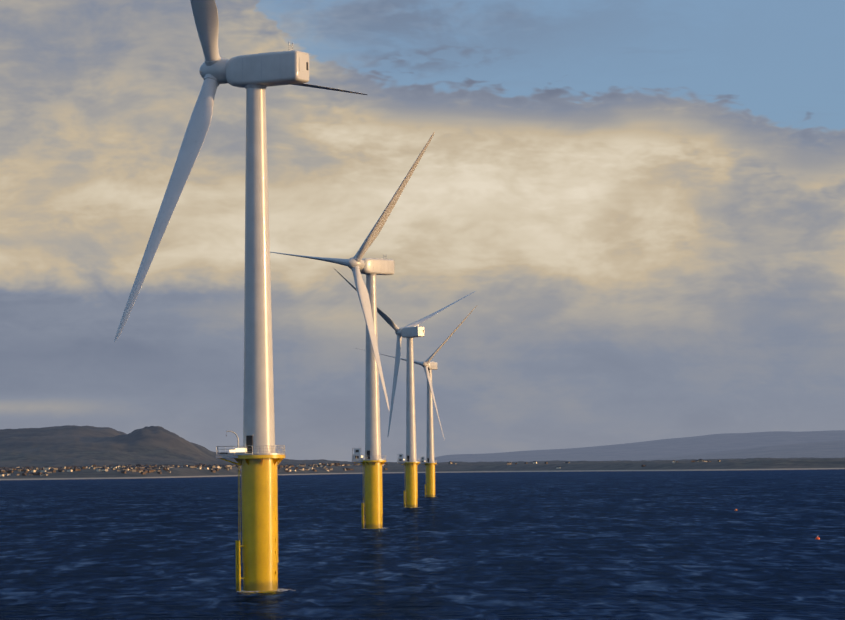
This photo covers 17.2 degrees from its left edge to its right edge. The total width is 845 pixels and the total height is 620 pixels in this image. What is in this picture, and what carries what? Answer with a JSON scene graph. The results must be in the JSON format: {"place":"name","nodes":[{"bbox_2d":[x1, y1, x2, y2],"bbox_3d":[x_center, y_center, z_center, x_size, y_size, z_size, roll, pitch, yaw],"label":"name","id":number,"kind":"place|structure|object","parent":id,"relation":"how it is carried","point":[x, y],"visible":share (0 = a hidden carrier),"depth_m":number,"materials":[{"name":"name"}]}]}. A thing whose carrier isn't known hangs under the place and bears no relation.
{"place":"outdoors","nodes":[
{"label":"outdoors","id":0,"kind":"place"},
{"bbox_2d":[0,469,844,619],"bbox_3d":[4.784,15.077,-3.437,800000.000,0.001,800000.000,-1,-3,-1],"label":"sea","id":1,"kind":"structure","parent":0,"point":[638,545],"depth_m":521.50,"materials":[{"name":"liquid"}]},
{"bbox_2d":[114,0,366,590],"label":"turbine","id":2,"kind":"object","parent":1,"relation":"in","point":[257,458],"visible":1,"depth_m":352.43,"materials":[{"name":"grey metal"}]},
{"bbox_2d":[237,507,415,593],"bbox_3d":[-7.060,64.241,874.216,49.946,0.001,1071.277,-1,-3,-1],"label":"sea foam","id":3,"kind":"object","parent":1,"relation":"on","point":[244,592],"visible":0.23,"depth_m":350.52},
{"bbox_2d":[242,507,416,594],"bbox_3d":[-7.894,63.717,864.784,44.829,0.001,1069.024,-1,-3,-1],"label":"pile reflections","id":4,"kind":"object","parent":1,"relation":"on","point":[276,590],"visible":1,"depth_m":348.01,"materials":[{"name":"liquid"}]},
{"bbox_2d":[270,132,434,527],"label":"turbine","id":5,"kind":"object","parent":1,"relation":"in","point":[373,462],"visible":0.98,"depth_m":700.70,"materials":[{"name":"grey metal"}]},
{"bbox_2d":[337,271,474,507],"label":"turbine","id":6,"kind":"object","parent":1,"relation":"in","point":[410,332],"visible":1,"depth_m":1051.60,"materials":[{"name":"grey metal"}]},
{"bbox_2d":[356,307,475,496],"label":"turbine","id":7,"kind":"object","parent":1,"relation":"in","point":[428,366],"visible":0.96,"depth_m":1399.55,"materials":[{"name":"grey metal"}]},
{"bbox_2d":[0,425,844,479],"bbox_3d":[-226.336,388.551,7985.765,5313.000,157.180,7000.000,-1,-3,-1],"label":"coast land","id":8,"kind":"structure","parent":0,"point":[63,446],"depth_m":6658.43,"materials":[{"name":"brown soil"}]},
{"bbox_2d":[0,459,719,475],"bbox_3d":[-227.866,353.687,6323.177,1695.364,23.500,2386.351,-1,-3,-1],"label":"town buildings","id":9,"kind":"structure","parent":8,"relation":"on","point":[131,468],"depth_m":5620.53,"materials":[{"name":"beige"}]},
{"bbox_2d":[0,0,844,461],"label":"sky","id":10,"kind":"structure","parent":0,"point":[640,203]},
{"bbox_2d":[420,430,844,462],"bbox_3d":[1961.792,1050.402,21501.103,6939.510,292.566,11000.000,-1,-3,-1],"label":"hills","id":11,"kind":"structure","parent":0,"point":[806,444],"depth_m":21811.66,"materials":[{"name":"grey"}]}
]}

